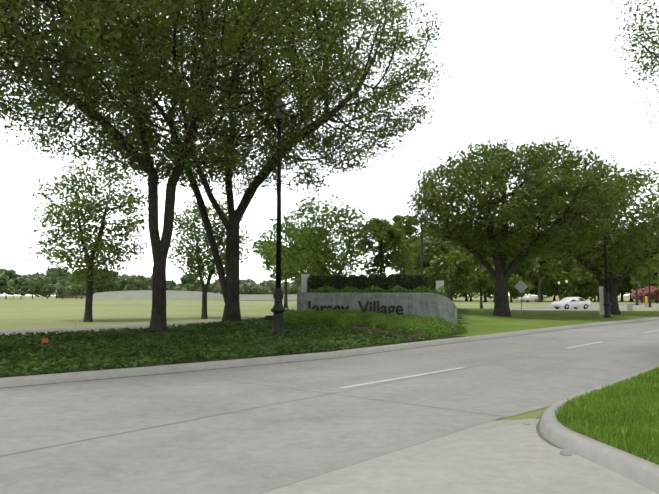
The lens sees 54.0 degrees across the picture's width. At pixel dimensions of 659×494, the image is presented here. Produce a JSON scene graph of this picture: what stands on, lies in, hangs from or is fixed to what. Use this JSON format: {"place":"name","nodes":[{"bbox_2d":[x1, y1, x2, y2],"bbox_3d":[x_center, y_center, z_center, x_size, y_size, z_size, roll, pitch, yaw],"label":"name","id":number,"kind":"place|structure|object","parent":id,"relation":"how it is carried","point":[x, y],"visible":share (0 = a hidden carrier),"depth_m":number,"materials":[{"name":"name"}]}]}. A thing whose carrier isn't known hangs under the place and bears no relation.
{"place":"outdoors","nodes":[
{"label":"outdoors","id":0,"kind":"place"},
{"bbox_2d":[57,293,85,297],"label":"house","id":1,"kind":"structure","parent":0,"point":[66,295],"depth_m":393.28,"materials":[{"name":"beige brick"}]},
{"bbox_2d":[0,0,211,118],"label":"oak tree","id":2,"kind":"object","parent":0,"point":[70,8],"depth_m":14.81,"materials":[{"name":"green plant"}]},
{"bbox_2d":[0,299,640,329],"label":"field","id":3,"kind":"structure","parent":0,"point":[34,313],"depth_m":63.43,"materials":[{"name":"green plant"}]},
{"bbox_2d":[93,290,296,299],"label":"mound","id":4,"kind":"object","parent":3,"relation":"on","point":[147,295],"visible":0.75,"depth_m":222.65,"materials":[{"name":"green plant"}]},
{"bbox_2d":[421,217,423,273],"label":"utility pole","id":5,"kind":"object","parent":3,"relation":"on","point":[422,269],"visible":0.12,"depth_m":65.12,"materials":[{"name":"brown wood"}]},
{"bbox_2d":[0,320,651,448],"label":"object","id":6,"kind":"structure","parent":0,"point":[541,435],"depth_m":13.02,"materials":[{"name":"grey concrete"}]},
{"bbox_2d":[0,320,658,493],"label":"road","id":7,"kind":"structure","parent":0,"point":[260,449],"depth_m":8.84,"materials":[{"name":"concrete"}]},
{"bbox_2d":[2,320,654,493],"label":"road joints","id":8,"kind":"object","parent":7,"relation":"in","point":[335,394],"visible":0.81,"depth_m":8.31,"materials":[{"name":"grey concrete"}]},
{"bbox_2d":[0,317,658,387],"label":"median curb","id":9,"kind":"structure","parent":7,"relation":"on","point":[74,376],"depth_m":14.44,"materials":[{"name":"concrete"}]},
{"bbox_2d":[311,413,527,428],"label":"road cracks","id":10,"kind":"structure","parent":7,"relation":"on","point":[438,415],"depth_m":8.37,"materials":[{"name":"grey"}]},
{"bbox_2d":[339,330,657,387],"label":"road lane dashes","id":11,"kind":"object","parent":7,"relation":"on","point":[438,371],"depth_m":12.52,"materials":[{"name":"white paint"}]},
{"bbox_2d":[0,308,658,377],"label":"median ground","id":12,"kind":"structure","parent":0,"point":[474,322],"depth_m":31.61,"materials":[{"name":"green plant"}]},
{"bbox_2d":[42,338,47,344],"bbox_3d":[-6.205,2.221,14.107,0.124,0.460,0.008,3,-5,-38],"label":"marker flag","id":13,"kind":"object","parent":12,"relation":"on","point":[44,340],"visible":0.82,"depth_m":14.11,"materials":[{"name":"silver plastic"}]},
{"bbox_2d":[0,0,370,333],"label":"oak tree","id":14,"kind":"object","parent":12,"relation":"on","point":[129,161],"depth_m":20.02,"materials":[{"name":"green plant"}]},
{"bbox_2d":[0,313,461,376],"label":"median ivy leaves","id":15,"kind":"object","parent":12,"relation":"on","point":[67,360],"visible":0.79,"depth_m":17.12,"materials":[{"name":"green plant"}]},
{"bbox_2d":[62,0,451,322],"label":"oak tree","id":16,"kind":"object","parent":12,"relation":"on","point":[333,141],"depth_m":24.81,"materials":[{"name":"green plant"}]},
{"bbox_2d":[265,315,272,321],"bbox_3d":[-2.322,2.808,24.929,0.284,0.335,0.160,3,-5,-33],"label":"floodlight","id":17,"kind":"object","parent":12,"relation":"on","point":[269,317],"visible":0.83,"depth_m":24.89,"materials":[{"name":"black metal"}]},
{"bbox_2d":[271,92,285,335],"bbox_3d":[-1.652,-1.142,21.117,0.532,8.080,0.532,0,-4,2],"label":"lamp post","id":18,"kind":"object","parent":12,"relation":"on","point":[278,309],"visible":0.9,"depth_m":20.95,"materials":[{"name":"black metal"}]},
{"bbox_2d":[301,274,309,292],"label":"pillar","id":19,"kind":"structure","parent":12,"relation":"on","point":[304,277],"depth_m":30.24,"materials":[{"name":"concrete"}]},
{"bbox_2d":[307,273,429,292],"bbox_3d":[1.725,2.169,28.860,5.505,2.023,1.323,0,-4,4],"label":"hedge","id":20,"kind":"object","parent":12,"relation":"on","point":[326,280],"depth_m":28.38,"materials":[{"name":"green plant"}]},
{"bbox_2d":[283,308,467,338],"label":"shrub leaves","id":21,"kind":"object","parent":12,"relation":"on","point":[432,326],"visible":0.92,"depth_m":23.81,"materials":[{"name":"green plant"}]},
{"bbox_2d":[297,293,456,322],"bbox_3d":[2.091,2.601,27.721,6.906,1.276,1.452,0,-4,2],"label":"entrance sign","id":22,"kind":"object","parent":12,"relation":"on","point":[428,304],"visible":0.52,"depth_m":27.11,"materials":[{"name":"concrete"}]},
{"bbox_2d":[351,326,426,339],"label":"bed rocks","id":23,"kind":"object","parent":12,"relation":"on","point":[381,331],"visible":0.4,"depth_m":21.77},
{"bbox_2d":[436,281,443,292],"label":"pillar","id":24,"kind":"structure","parent":12,"relation":"on","point":[439,284],"depth_m":29.73,"materials":[{"name":"concrete"}]},
{"bbox_2d":[514,280,527,311],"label":"diamond sign","id":25,"kind":"object","parent":12,"relation":"on","point":[520,286],"visible":0.88,"depth_m":44.50,"materials":[{"name":"silver metal"}]},
{"bbox_2d":[404,136,642,316],"bbox_3d":[11.371,-1.191,39.341,13.621,10.900,12.863,0,-4,2],"label":"oak tree","id":26,"kind":"object","parent":12,"relation":"on","point":[540,195],"depth_m":36.70,"materials":[{"name":"green plant"}]},
{"bbox_2d":[599,286,603,314],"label":"pillar","id":27,"kind":"structure","parent":12,"relation":"on","point":[601,301],"depth_m":46.09,"materials":[{"name":"white concrete"}]},
{"bbox_2d":[603,216,611,317],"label":"lamp post","id":28,"kind":"object","parent":12,"relation":"on","point":[606,303],"visible":0.79,"depth_m":41.26,"materials":[{"name":"black metal"}]},
{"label":"planter soil","id":29,"kind":"structure","parent":12,"relation":"on","visible":0},
{"bbox_2d":[309,285,446,296],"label":"shrubs","id":30,"kind":"object","parent":29,"relation":"on","point":[378,290],"visible":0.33,"depth_m":27.70,"materials":[{"name":"green plant"}]},
{"bbox_2d":[0,296,658,431],"bbox_3d":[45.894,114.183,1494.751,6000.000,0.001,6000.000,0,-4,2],"label":"ground","id":31,"kind":"structure","parent":0,"point":[534,414],"depth_m":176.40,"materials":[{"name":"green plant"}]},
{"bbox_2d":[27,156,158,321],"bbox_3d":[-13.289,-0.493,36.187,7.188,9.523,6.728,0,-4,2],"label":"oak tree","id":32,"kind":"object","parent":31,"relation":"on","point":[92,207],"depth_m":35.64,"materials":[{"name":"green plant"}]},
{"bbox_2d":[0,267,306,298],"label":"tree","id":33,"kind":"object","parent":31,"relation":"on","point":[12,282],"depth_m":299.15,"materials":[{"name":"green plant"}]},
{"bbox_2d":[166,193,255,318],"bbox_3d":[-7.526,0.592,40.508,5.843,7.994,5.838,0,-4,2],"label":"oak tree","id":34,"kind":"object","parent":31,"relation":"on","point":[191,258],"depth_m":39.81,"materials":[{"name":"green plant"}]},
{"bbox_2d":[264,191,379,284],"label":"oak tree","id":35,"kind":"object","parent":31,"relation":"on","point":[326,253],"depth_m":56.56,"materials":[{"name":"green plant"}]},
{"bbox_2d":[0,304,643,333],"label":"road","id":36,"kind":"structure","parent":31,"relation":"on","point":[78,328],"depth_m":30.34,"materials":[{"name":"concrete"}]},
{"bbox_2d":[251,214,510,308],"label":"bushy tree","id":37,"kind":"object","parent":31,"relation":"on","point":[467,273],"depth_m":71.12,"materials":[{"name":"green plant"}]},
{"bbox_2d":[355,217,414,275],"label":"pine tree","id":38,"kind":"object","parent":31,"relation":"on","point":[388,233],"depth_m":59.08,"materials":[{"name":"green plant"}]},
{"bbox_2d":[440,218,600,301],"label":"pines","id":39,"kind":"object","parent":31,"relation":"on","point":[539,291],"depth_m":158.91,"materials":[{"name":"plant"}]},
{"bbox_2d":[394,224,658,302],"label":"tree","id":40,"kind":"object","parent":31,"relation":"on","point":[583,285],"depth_m":156.37,"materials":[{"name":"green plant"}]},
{"bbox_2d":[518,295,537,301],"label":"car","id":41,"kind":"object","parent":31,"relation":"on","point":[527,297],"visible":0.69,"depth_m":162.76,"materials":[{"name":"white paint"}]},
{"bbox_2d":[539,364,658,493],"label":"lawn curb","id":42,"kind":"structure","parent":31,"relation":"on","point":[640,471],"depth_m":6.13,"materials":[{"name":"concrete"}]},
{"bbox_2d":[627,304,632,310],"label":"utility box","id":43,"kind":"object","parent":31,"relation":"on","point":[629,307],"visible":0.64,"depth_m":53.89,"materials":[{"name":"white metal"}]},
{"bbox_2d":[617,255,658,304],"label":"trees","id":44,"kind":"object","parent":31,"relation":"on","point":[642,281],"depth_m":107.20,"materials":[{"name":"green plant"}]},
{"bbox_2d":[0,304,658,335],"bbox_3d":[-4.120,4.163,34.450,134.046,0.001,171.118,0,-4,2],"label":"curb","id":45,"kind":"structure","parent":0,"point":[592,308],"depth_m":79.41,"materials":[{"name":"concrete"}]},
{"bbox_2d":[551,297,591,308],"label":"white sedan car","id":46,"kind":"object","parent":45,"relation":"on","point":[568,302],"visible":1,"depth_m":75.57,"materials":[{"name":"white paint"}]},
{"bbox_2d":[648,260,651,306],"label":"lamp post","id":47,"kind":"object","parent":45,"relation":"on","point":[649,300],"visible":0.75,"depth_m":87.28,"materials":[{"name":"black metal"}]},
{"bbox_2d":[0,0,658,295],"label":"sky","id":48,"kind":"structure","parent":0,"point":[520,70],"materials":[{"name":"white"}]},
{"bbox_2d":[261,419,657,493],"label":"driveway","id":49,"kind":"structure","parent":0,"point":[507,457],"depth_m":5.75,"materials":[{"name":"concrete"}]},
{"bbox_2d":[523,422,571,455],"bbox_3d":[2.356,2.076,7.101,0.096,0.045,1.602,0,-4,3],"label":"kerb rubble","id":50,"kind":"object","parent":49,"relation":"on","point":[564,452],"visible":1,"depth_m":6.34,"materials":[{"name":"concrete"}]},
{"bbox_2d":[604,0,658,122],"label":"oak tree","id":51,"kind":"object","parent":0,"point":[642,51],"depth_m":15.01,"materials":[{"name":"green plant"}]},
{"label":"lawn","id":52,"kind":"structure","parent":0,"visible":0},
{"bbox_2d":[509,161,658,314],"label":"oak tree","id":53,"kind":"object","parent":52,"relation":"on","point":[647,230],"depth_m":45.48,"materials":[{"name":"green plant"}]},
{"bbox_2d":[554,365,658,464],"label":"grass blades","id":54,"kind":"object","parent":52,"relation":"on","point":[619,418],"depth_m":7.58,"materials":[{"name":"green plant"}]},
{"bbox_2d":[631,286,658,302],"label":"crepe myrtles","id":55,"kind":"object","parent":52,"relation":"on","point":[654,293],"depth_m":133.37,"materials":[{"name":"pink plant"}]}
]}

